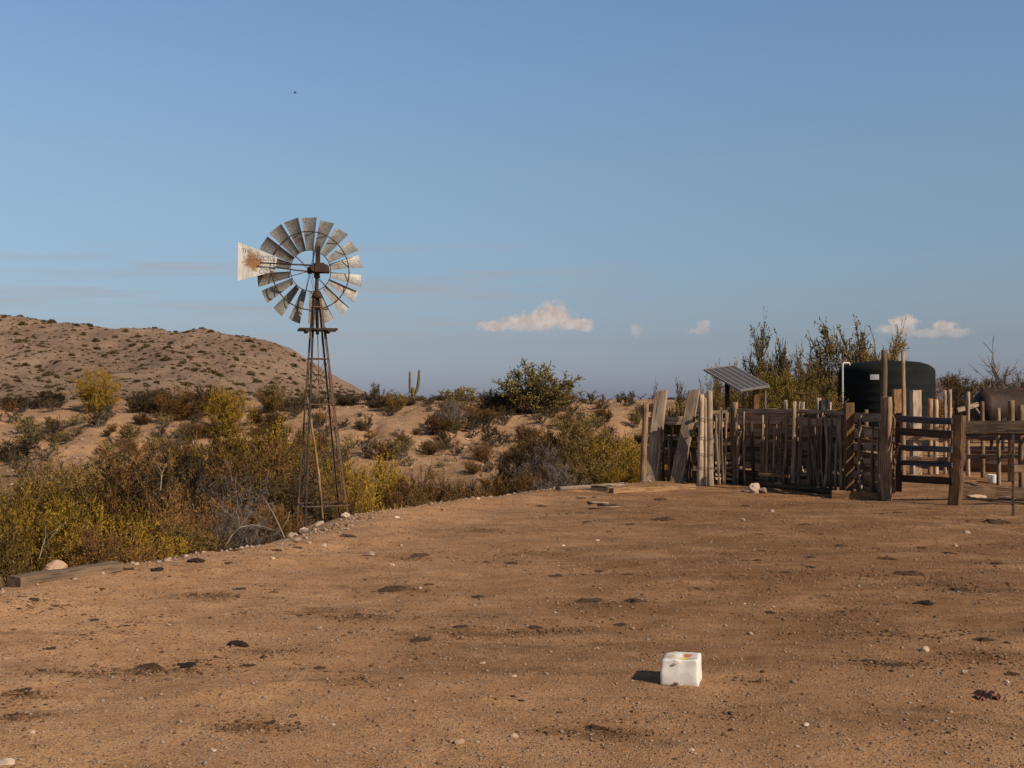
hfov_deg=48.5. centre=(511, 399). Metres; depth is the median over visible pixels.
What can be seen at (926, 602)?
dung pat
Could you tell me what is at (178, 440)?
scrub plant
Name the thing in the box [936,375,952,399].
desert bush
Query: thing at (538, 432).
scrub plant
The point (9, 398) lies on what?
desert bush
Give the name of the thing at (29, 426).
scrub plant
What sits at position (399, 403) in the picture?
desert bush
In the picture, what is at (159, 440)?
scrub plant
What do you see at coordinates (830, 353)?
desert tree
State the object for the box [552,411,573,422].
scrub plant
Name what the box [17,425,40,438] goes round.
scrub plant
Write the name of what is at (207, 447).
scrub plant
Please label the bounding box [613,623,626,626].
dung pat
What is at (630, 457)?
desert bush
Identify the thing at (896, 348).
desert tree
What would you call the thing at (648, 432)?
desert bush
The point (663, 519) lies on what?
dung pat
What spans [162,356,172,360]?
hill shrub
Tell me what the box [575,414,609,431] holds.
scrub plant
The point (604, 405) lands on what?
scrub plant
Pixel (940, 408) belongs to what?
desert tree
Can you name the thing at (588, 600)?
dung pat
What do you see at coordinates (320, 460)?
desert bush
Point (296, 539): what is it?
stone
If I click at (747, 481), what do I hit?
log
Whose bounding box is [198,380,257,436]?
desert bush
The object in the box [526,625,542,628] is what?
dung pat
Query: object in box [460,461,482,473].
scrub plant
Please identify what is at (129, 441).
scrub plant
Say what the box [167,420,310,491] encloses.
desert bush
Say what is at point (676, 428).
desert tree
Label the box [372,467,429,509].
desert bush
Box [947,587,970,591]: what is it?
dung pat
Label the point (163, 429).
scrub plant
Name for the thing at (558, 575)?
dung pat
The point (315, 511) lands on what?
desert bush
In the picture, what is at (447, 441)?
scrub plant
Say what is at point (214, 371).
hill shrub
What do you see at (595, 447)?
desert bush
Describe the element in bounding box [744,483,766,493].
broken chunk
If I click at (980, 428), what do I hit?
rail fence
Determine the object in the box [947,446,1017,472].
stock trough
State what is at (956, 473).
gate post
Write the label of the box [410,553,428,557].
dung pat
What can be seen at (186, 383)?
hill shrub
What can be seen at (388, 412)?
scrub plant
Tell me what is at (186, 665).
dung pat
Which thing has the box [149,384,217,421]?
desert bush
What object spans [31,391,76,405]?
desert bush
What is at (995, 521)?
dung pat
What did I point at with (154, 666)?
dung pat
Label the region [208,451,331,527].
desert bush
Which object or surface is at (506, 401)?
desert bush
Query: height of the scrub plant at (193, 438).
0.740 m
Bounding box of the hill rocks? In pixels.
[0,314,363,399]
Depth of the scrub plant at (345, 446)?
58.61 m
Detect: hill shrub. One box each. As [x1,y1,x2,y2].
[18,321,27,324]
[39,389,53,394]
[43,384,53,388]
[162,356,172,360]
[180,381,192,386]
[208,369,219,373]
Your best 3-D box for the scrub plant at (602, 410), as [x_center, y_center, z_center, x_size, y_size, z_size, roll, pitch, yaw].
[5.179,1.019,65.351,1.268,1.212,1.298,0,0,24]
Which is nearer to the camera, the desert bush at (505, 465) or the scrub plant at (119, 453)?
the desert bush at (505, 465)
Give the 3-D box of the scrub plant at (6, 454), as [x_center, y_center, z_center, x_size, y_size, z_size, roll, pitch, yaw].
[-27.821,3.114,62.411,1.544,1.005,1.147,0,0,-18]
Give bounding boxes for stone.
[0,758,14,765]
[286,532,294,537]
[294,537,301,541]
[341,512,349,516]
[363,551,374,555]
[454,738,464,744]
[509,733,518,737]
[920,646,928,651]
[966,494,986,497]
[999,496,1015,498]
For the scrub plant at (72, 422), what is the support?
on the ground at (410, 419)
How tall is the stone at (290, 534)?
0.084 m
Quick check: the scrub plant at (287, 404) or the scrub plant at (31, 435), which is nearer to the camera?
the scrub plant at (31, 435)
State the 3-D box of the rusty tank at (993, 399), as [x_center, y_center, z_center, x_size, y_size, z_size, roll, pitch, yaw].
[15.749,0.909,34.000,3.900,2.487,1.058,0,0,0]
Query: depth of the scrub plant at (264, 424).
66.12 m
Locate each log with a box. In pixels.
[555,482,624,490]
[726,477,766,484]
[757,480,834,494]
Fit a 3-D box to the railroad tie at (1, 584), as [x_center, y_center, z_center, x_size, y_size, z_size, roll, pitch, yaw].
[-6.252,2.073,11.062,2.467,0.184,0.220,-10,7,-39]
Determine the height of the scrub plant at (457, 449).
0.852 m
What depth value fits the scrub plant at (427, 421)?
63.73 m
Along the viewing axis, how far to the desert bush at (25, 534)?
16.84 m
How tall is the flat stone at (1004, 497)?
0.048 m
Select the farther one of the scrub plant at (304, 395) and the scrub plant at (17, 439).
the scrub plant at (304, 395)
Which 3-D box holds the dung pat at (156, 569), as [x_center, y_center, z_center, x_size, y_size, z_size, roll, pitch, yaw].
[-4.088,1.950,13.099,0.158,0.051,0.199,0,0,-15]
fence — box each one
[647,401,896,495]
[891,389,1023,486]
[965,420,1023,471]
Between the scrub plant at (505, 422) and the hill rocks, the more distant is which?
the hill rocks
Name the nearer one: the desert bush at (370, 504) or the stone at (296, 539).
the stone at (296, 539)
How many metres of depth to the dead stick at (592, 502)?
20.71 m
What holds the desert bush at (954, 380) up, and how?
on the ground at (410, 419)
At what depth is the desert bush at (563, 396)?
69.68 m
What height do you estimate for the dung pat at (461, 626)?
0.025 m
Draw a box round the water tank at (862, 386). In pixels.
[838,360,935,450]
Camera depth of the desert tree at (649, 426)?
49.88 m
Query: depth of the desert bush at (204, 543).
18.27 m
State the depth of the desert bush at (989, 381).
101.54 m
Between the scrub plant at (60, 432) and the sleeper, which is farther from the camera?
the scrub plant at (60, 432)
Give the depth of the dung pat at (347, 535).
16.23 m
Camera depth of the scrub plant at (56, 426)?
68.54 m
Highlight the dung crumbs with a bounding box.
[0,490,1023,759]
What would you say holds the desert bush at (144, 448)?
on the ground at (410, 419)
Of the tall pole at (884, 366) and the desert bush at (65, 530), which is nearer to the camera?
the desert bush at (65, 530)
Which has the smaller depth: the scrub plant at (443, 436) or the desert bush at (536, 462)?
the desert bush at (536, 462)
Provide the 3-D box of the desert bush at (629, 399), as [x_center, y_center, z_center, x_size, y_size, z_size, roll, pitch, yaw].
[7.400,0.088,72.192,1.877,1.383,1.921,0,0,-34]
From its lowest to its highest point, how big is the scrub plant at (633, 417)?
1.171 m
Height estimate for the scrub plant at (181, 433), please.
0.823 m
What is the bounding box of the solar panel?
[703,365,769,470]
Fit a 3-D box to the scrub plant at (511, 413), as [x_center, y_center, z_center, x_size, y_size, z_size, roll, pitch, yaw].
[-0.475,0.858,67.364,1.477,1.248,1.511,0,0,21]
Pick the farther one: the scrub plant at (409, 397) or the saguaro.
the saguaro
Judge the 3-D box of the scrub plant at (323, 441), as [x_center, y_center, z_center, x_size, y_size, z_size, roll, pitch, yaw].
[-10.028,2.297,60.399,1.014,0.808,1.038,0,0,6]
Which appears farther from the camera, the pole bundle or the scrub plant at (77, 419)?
the scrub plant at (77, 419)
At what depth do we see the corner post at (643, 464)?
26.60 m
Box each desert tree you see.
[492,358,584,413]
[647,376,679,478]
[664,377,698,470]
[692,365,732,446]
[699,357,746,452]
[737,306,795,408]
[738,359,792,408]
[773,364,809,408]
[787,343,836,403]
[796,379,854,412]
[797,314,894,408]
[848,318,909,360]
[936,393,947,429]
[942,374,977,441]
[967,335,1023,443]
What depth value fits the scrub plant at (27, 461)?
56.49 m
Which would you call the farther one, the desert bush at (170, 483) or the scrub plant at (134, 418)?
the scrub plant at (134, 418)
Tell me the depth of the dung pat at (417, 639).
9.58 m
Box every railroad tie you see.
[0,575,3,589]
[7,561,122,586]
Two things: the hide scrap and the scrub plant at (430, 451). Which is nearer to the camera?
the hide scrap
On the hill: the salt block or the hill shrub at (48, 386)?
the hill shrub at (48, 386)
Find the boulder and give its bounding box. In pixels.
[45,560,67,569]
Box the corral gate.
[892,413,952,491]
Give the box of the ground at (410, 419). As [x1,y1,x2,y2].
[0,399,1023,767]
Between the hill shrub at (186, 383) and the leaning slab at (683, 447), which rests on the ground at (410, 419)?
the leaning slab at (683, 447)
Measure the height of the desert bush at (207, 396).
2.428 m
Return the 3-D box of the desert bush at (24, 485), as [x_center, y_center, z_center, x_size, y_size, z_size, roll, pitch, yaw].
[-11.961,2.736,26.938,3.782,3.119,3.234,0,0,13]
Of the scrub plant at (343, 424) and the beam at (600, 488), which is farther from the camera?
the scrub plant at (343, 424)
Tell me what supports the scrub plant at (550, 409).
on the ground at (410, 419)
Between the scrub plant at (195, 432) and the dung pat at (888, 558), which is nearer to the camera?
the dung pat at (888, 558)
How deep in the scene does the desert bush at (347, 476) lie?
29.87 m
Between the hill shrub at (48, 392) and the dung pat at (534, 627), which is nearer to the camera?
the dung pat at (534, 627)
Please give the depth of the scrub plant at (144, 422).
69.67 m
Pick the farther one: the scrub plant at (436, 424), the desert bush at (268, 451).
the scrub plant at (436, 424)
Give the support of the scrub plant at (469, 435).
on the ground at (410, 419)
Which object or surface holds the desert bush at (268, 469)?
on the ground at (410, 419)
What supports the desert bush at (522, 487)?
on the ground at (410, 419)
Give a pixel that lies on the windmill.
(259, 264)
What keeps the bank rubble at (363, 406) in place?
on the ground at (410, 419)
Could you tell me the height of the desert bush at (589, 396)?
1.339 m
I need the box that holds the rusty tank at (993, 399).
[972,388,1023,450]
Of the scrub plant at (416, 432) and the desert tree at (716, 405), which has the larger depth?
the scrub plant at (416, 432)
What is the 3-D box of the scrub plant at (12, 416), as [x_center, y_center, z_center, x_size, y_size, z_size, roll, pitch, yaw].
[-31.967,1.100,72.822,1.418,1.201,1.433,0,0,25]
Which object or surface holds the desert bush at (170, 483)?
on the ground at (410, 419)
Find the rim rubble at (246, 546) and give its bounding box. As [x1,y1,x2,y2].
[0,479,667,593]
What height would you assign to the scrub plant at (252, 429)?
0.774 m
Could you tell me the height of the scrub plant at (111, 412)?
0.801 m
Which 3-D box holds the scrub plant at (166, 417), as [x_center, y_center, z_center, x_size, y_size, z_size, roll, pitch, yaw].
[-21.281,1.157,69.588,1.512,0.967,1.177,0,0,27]
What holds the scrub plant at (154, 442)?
on the ground at (410, 419)
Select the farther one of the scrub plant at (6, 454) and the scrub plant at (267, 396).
the scrub plant at (267, 396)
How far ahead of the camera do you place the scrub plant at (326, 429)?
62.12 m
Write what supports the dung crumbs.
on the ground at (410, 419)
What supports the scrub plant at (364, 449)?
on the ground at (410, 419)
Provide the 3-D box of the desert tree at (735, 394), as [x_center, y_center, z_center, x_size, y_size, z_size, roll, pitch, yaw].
[9.800,0.805,51.977,2.308,5.799,2.203,0,0,42]
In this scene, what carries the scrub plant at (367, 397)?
on the ground at (410, 419)
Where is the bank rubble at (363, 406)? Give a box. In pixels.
[0,400,678,484]
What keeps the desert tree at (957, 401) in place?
on the ground at (410, 419)
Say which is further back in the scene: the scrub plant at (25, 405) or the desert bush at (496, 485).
the scrub plant at (25, 405)
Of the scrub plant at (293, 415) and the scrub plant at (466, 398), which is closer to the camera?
the scrub plant at (293, 415)
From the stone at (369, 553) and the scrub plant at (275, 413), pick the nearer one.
the stone at (369, 553)
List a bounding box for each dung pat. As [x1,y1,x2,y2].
[16,687,32,692]
[28,597,39,601]
[42,646,55,649]
[134,663,163,669]
[150,567,163,571]
[177,662,195,668]
[187,558,205,562]
[227,640,248,646]
[238,664,255,666]
[262,719,275,723]
[310,666,325,669]
[339,534,356,537]
[379,585,406,591]
[409,637,431,642]
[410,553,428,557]
[452,625,467,627]
[471,595,484,598]
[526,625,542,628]
[548,573,561,576]
[573,597,602,602]
[584,724,606,730]
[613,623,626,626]
[624,598,646,602]
[652,517,673,520]
[653,497,666,500]
[876,556,896,559]
[885,663,901,666]
[892,570,925,575]
[913,600,933,605]
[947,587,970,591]
[973,637,994,641]
[981,519,1010,523]
[990,562,1003,564]
[1004,671,1019,675]
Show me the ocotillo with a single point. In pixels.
(372, 396)
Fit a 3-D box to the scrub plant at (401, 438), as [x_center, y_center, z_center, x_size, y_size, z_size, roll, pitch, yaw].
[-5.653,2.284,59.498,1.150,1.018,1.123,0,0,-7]
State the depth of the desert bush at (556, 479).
33.84 m
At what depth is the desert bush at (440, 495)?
31.97 m
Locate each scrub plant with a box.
[0,400,17,411]
[0,447,16,461]
[1,407,24,422]
[1,450,25,462]
[8,454,41,476]
[10,413,44,429]
[13,435,24,442]
[16,397,31,412]
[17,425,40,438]
[20,415,50,439]
[23,432,43,444]
[28,399,41,408]
[34,396,50,409]
[34,443,59,461]
[37,426,67,441]
[40,397,59,411]
[43,393,60,404]
[43,414,74,434]
[44,415,60,428]
[54,430,70,441]
[57,416,77,425]
[59,432,74,442]
[70,427,86,435]
[71,412,87,423]
[72,402,114,428]
[91,448,105,464]
[99,430,111,436]
[100,438,115,449]
[104,408,119,416]
[105,423,118,432]
[106,447,129,462]
[113,437,139,454]
[116,422,140,441]
[125,400,149,411]
[130,416,146,423]
[133,413,152,425]
[141,433,171,454]
[151,424,172,437]
[155,411,174,422]
[156,436,170,451]
[158,431,185,458]
[159,417,173,426]
[171,429,189,439]
[173,420,193,434]
[182,421,216,438]
[182,434,194,442]
[187,410,203,422]
[190,429,203,439]
[198,440,213,453]
[247,407,268,423]
[248,425,263,436]
[250,387,285,409]
[254,420,274,432]
[260,412,288,427]
[270,409,285,420]
[271,420,292,436]
[283,398,301,410]
[287,411,300,418]
[289,398,303,413]
[296,390,317,398]
[305,420,335,438]
[306,428,328,441]
[311,410,326,427]
[311,410,328,423]
[316,435,330,447]
[327,435,354,455]
[332,417,350,427]
[334,445,358,460]
[341,435,362,447]
[353,413,377,431]
[354,420,367,429]
[356,436,379,452]
[361,391,375,403]
[364,430,377,437]
[364,451,371,458]
[370,381,398,400]
[370,440,393,460]
[373,397,386,409]
[377,404,398,415]
[381,392,410,407]
[385,438,409,455]
[386,432,415,459]
[393,431,404,440]
[397,434,413,449]
[399,454,417,465]
[401,391,422,405]
[412,429,418,434]
[418,440,428,451]
[419,414,456,434]
[420,441,439,454]
[422,398,434,405]
[423,412,445,428]
[431,426,456,443]
[432,394,444,400]
[436,441,449,451]
[437,389,463,405]
[437,398,463,412]
[439,438,460,449]
[441,416,467,433]
[445,443,463,455]
[456,401,471,410]
[459,393,473,403]
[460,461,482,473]
[462,405,480,418]
[464,412,480,428]
[464,419,478,431]
[465,431,475,437]
[466,442,485,457]
[468,441,497,463]
[469,423,505,445]
[472,408,500,420]
[473,404,495,414]
[473,411,502,428]
[478,436,497,445]
[478,458,496,472]
[484,399,507,410]
[491,403,515,422]
[494,398,513,411]
[495,433,514,445]
[497,414,508,425]
[507,437,542,461]
[513,424,538,440]
[527,427,541,439]
[530,408,549,424]
[538,403,557,416]
[543,408,559,417]
[550,415,570,429]
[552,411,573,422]
[559,419,588,436]
[560,400,582,416]
[574,411,585,419]
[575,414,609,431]
[588,409,613,424]
[591,407,611,424]
[593,397,614,408]
[627,411,642,427]
[633,403,651,415]
[634,434,641,443]
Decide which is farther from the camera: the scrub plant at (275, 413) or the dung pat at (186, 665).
the scrub plant at (275, 413)
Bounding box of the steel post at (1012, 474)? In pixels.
[1012,434,1013,515]
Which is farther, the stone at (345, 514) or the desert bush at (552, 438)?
the desert bush at (552, 438)
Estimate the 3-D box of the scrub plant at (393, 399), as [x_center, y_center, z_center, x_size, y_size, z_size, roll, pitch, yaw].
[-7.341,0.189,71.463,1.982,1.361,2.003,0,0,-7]
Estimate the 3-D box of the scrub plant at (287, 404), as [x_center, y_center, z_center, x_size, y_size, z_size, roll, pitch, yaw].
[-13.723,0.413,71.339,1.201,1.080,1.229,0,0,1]
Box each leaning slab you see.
[646,389,667,481]
[670,389,699,483]
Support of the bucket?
on the ground at (410, 419)
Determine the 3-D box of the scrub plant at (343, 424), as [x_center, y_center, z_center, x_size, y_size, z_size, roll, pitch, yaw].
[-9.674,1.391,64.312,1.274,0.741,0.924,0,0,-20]
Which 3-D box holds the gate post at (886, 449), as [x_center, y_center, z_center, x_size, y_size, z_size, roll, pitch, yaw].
[7.488,1.060,22.742,0.207,2.229,0.200,0,0,37]
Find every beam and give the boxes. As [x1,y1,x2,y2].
[588,486,607,491]
[609,484,695,493]
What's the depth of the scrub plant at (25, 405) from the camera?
76.23 m
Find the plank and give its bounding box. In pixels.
[963,486,1023,498]
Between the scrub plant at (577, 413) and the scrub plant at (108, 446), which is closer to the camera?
the scrub plant at (108, 446)
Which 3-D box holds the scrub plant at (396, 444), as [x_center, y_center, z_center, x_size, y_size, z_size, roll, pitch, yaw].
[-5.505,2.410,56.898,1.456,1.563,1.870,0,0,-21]
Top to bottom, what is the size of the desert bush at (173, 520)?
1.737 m
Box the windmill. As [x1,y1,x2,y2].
[238,217,362,526]
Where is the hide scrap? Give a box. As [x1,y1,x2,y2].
[973,689,1005,700]
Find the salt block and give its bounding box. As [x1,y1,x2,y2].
[660,652,701,685]
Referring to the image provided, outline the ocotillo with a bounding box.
[370,383,375,402]
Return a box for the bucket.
[987,474,995,482]
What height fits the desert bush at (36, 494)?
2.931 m
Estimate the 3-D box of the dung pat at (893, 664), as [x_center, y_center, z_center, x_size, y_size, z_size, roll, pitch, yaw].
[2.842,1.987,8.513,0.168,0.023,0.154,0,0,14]
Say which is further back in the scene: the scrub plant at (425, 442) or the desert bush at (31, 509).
the scrub plant at (425, 442)
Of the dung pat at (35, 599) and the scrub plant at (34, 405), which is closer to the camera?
the dung pat at (35, 599)
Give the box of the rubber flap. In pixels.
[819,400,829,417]
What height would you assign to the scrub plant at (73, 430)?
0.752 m
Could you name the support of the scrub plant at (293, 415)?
on the ground at (410, 419)
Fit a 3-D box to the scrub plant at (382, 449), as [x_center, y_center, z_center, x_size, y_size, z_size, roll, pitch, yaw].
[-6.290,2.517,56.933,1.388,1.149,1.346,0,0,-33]
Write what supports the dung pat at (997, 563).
on the ground at (410, 419)
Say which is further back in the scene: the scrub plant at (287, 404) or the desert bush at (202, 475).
the scrub plant at (287, 404)
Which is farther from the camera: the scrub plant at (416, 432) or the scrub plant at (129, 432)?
the scrub plant at (129, 432)
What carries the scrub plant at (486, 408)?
on the ground at (410, 419)
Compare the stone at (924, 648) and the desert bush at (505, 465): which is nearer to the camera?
the stone at (924, 648)
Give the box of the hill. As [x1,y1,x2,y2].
[0,314,404,399]
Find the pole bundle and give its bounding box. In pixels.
[696,390,713,485]
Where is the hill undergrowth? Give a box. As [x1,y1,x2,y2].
[0,315,361,398]
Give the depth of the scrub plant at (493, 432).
61.14 m
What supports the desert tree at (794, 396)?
on the ground at (410, 419)
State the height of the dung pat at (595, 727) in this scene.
0.026 m
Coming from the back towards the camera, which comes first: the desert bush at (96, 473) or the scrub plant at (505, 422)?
the scrub plant at (505, 422)
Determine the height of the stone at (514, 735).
0.030 m
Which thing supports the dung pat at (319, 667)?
on the ground at (410, 419)
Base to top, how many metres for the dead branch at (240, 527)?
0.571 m
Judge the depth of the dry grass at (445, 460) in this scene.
63.01 m
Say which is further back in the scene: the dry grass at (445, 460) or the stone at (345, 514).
the dry grass at (445, 460)
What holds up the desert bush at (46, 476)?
on the ground at (410, 419)
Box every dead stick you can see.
[587,501,608,503]
[588,506,618,508]
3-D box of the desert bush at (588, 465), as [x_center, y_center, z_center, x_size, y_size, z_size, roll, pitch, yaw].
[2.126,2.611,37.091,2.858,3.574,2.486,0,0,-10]
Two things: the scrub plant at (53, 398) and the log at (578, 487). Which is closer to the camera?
the log at (578, 487)
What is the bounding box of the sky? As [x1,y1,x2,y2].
[0,0,1023,398]
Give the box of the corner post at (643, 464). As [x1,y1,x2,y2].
[640,402,648,482]
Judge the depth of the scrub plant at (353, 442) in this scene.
60.21 m
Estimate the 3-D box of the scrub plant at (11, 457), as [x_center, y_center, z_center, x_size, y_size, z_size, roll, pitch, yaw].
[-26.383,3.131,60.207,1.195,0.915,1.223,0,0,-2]
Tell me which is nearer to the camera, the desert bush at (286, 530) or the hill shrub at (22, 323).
the desert bush at (286, 530)
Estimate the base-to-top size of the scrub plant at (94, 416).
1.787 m
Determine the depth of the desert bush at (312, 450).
42.06 m
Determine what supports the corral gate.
attached to the gate post at (956, 473)
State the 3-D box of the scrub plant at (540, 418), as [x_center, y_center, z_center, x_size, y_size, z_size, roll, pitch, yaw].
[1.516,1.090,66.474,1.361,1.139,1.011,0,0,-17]
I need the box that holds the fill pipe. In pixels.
[842,362,849,404]
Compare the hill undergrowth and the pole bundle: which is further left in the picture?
the hill undergrowth
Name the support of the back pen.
on the ground at (410, 419)
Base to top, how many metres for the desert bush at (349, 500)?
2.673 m
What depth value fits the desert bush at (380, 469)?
30.68 m
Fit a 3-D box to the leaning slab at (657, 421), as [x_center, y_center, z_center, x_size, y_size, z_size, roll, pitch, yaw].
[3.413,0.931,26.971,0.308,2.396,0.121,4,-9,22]
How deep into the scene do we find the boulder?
13.11 m
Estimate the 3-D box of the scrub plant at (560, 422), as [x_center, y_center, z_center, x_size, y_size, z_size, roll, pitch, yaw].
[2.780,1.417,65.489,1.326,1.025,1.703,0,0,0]
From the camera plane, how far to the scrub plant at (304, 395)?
74.10 m
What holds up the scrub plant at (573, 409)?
on the ground at (410, 419)
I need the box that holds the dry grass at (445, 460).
[0,396,685,494]
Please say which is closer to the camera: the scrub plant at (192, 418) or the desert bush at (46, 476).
the desert bush at (46, 476)
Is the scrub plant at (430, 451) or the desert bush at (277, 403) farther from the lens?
the desert bush at (277, 403)
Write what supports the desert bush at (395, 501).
on the ground at (410, 419)
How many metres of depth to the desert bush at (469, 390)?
74.15 m
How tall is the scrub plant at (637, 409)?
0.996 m
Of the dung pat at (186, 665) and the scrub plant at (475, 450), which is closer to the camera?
the dung pat at (186, 665)
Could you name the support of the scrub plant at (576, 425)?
on the ground at (410, 419)
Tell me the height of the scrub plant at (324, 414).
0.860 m
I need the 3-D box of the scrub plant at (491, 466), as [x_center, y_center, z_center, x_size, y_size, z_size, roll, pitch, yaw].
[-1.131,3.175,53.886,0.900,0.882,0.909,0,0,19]
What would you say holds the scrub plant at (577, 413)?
on the ground at (410, 419)
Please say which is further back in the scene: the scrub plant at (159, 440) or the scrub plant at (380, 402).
the scrub plant at (380, 402)
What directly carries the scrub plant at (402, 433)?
on the ground at (410, 419)
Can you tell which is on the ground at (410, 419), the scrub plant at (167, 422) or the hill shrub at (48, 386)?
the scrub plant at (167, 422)
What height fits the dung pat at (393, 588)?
0.049 m
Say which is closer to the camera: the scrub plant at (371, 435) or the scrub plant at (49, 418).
the scrub plant at (371, 435)
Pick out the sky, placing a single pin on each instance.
(613, 194)
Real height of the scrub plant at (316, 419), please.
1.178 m
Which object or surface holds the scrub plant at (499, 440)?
on the ground at (410, 419)
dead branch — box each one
[39,523,65,558]
[151,458,164,490]
[225,509,272,546]
[262,495,290,537]
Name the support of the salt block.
on the ground at (410, 419)
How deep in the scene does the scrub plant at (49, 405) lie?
75.52 m
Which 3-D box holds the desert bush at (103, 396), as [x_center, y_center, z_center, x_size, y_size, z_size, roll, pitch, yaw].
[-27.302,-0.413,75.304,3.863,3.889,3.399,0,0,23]
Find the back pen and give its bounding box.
[713,398,868,472]
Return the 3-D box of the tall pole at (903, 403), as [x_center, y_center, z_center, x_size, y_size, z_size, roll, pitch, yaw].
[9.464,0.486,27.512,0.110,3.334,0.114,0,0,0]
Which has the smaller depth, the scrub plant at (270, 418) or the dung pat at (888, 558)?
the dung pat at (888, 558)
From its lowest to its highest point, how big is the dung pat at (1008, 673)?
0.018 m
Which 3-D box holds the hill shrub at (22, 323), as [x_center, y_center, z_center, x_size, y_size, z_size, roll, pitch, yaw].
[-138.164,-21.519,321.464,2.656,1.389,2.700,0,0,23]
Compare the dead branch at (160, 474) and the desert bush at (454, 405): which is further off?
the desert bush at (454, 405)
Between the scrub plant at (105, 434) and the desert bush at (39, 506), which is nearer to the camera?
the desert bush at (39, 506)
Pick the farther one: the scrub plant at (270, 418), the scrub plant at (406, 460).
the scrub plant at (270, 418)
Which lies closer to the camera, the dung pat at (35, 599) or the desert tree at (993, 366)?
the dung pat at (35, 599)
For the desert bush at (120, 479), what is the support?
on the ground at (410, 419)
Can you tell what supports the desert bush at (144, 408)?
on the ground at (410, 419)
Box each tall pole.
[880,350,887,412]
[901,351,905,474]
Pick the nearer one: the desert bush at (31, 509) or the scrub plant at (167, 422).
the desert bush at (31, 509)
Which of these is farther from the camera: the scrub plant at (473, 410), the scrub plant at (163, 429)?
the scrub plant at (473, 410)
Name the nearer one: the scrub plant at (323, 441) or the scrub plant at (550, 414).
the scrub plant at (323, 441)
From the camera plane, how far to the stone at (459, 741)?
6.66 m
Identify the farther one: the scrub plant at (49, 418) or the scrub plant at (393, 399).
the scrub plant at (393, 399)
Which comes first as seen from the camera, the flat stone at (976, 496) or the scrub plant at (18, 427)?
the flat stone at (976, 496)
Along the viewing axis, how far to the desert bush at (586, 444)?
43.56 m
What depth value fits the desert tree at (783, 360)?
46.84 m
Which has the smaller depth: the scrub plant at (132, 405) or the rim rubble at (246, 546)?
the rim rubble at (246, 546)
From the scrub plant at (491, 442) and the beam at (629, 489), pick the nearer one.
the beam at (629, 489)
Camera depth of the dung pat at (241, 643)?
9.31 m
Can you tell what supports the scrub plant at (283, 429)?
on the ground at (410, 419)
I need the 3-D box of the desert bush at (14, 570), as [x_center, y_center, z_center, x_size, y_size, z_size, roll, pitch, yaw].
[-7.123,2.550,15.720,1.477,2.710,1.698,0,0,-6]
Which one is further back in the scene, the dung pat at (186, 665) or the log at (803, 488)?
the log at (803, 488)
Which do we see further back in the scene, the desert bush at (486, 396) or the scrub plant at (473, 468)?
the desert bush at (486, 396)
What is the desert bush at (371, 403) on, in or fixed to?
on the ground at (410, 419)
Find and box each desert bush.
[0,395,46,407]
[0,436,41,462]
[0,436,128,512]
[0,449,98,551]
[0,475,46,573]
[0,477,141,573]
[0,485,61,584]
[0,494,106,583]
[7,483,162,568]
[9,453,163,562]
[17,463,86,492]
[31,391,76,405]
[31,434,194,500]
[62,366,125,412]
[66,517,174,567]
[69,454,226,519]
[73,472,174,552]
[77,495,188,561]
[84,435,239,494]
[114,514,204,563]
[118,385,175,413]
[121,459,224,527]
[122,502,224,548]
[124,458,251,513]
[141,479,253,534]
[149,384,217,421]
[149,520,236,555]
[154,429,251,488]
[157,492,263,550]
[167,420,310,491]
[174,449,263,520]
[178,384,237,413]
[179,441,317,514]
[191,500,282,551]
[195,472,317,544]
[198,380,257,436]
[200,413,331,476]
[207,434,301,498]
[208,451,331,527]
[219,443,357,520]
[232,499,314,544]
[247,464,356,529]
[251,375,292,412]
[264,425,363,492]
[283,395,326,408]
[288,429,322,479]
[296,454,382,519]
[296,468,372,523]
[322,461,403,519]
[323,444,410,510]
[330,391,364,405]
[363,399,382,408]
[370,486,406,510]
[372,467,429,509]
[382,391,406,411]
[390,475,434,506]
[403,461,460,503]
[417,394,440,404]
[428,396,470,430]
[432,474,493,500]
[442,479,492,499]
[443,467,530,500]
[444,386,483,402]
[469,387,505,410]
[490,440,541,493]
[493,391,521,411]
[494,410,599,477]
[500,470,550,493]
[504,465,549,493]
[505,439,575,488]
[520,458,590,491]
[531,425,618,486]
[539,400,640,471]
[545,378,584,411]
[555,431,666,476]
[558,448,630,485]
[572,389,610,404]
[595,461,639,483]
[600,437,667,479]
[614,391,646,406]
[632,413,697,446]
[936,368,991,398]
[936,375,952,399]
[977,377,1020,388]
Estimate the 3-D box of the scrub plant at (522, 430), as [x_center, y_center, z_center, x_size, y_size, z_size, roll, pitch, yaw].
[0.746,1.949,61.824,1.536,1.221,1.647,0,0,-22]
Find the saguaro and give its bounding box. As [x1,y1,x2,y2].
[409,370,419,399]
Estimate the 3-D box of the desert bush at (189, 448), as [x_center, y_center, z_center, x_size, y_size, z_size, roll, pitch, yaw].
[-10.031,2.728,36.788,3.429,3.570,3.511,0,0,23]
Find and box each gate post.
[881,397,892,500]
[948,414,965,505]
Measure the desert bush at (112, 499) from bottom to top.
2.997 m
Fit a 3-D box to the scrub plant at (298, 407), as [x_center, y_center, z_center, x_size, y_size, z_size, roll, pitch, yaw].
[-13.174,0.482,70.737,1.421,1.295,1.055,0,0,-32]
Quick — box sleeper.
[830,491,880,499]
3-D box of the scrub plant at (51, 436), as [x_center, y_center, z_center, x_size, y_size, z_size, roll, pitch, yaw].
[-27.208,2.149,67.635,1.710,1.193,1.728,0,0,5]
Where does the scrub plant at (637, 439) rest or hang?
on the ground at (410, 419)
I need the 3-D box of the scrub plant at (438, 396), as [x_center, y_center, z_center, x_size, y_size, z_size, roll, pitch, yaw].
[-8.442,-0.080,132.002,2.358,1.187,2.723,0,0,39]
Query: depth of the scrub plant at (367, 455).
57.07 m
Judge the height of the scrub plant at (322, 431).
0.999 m

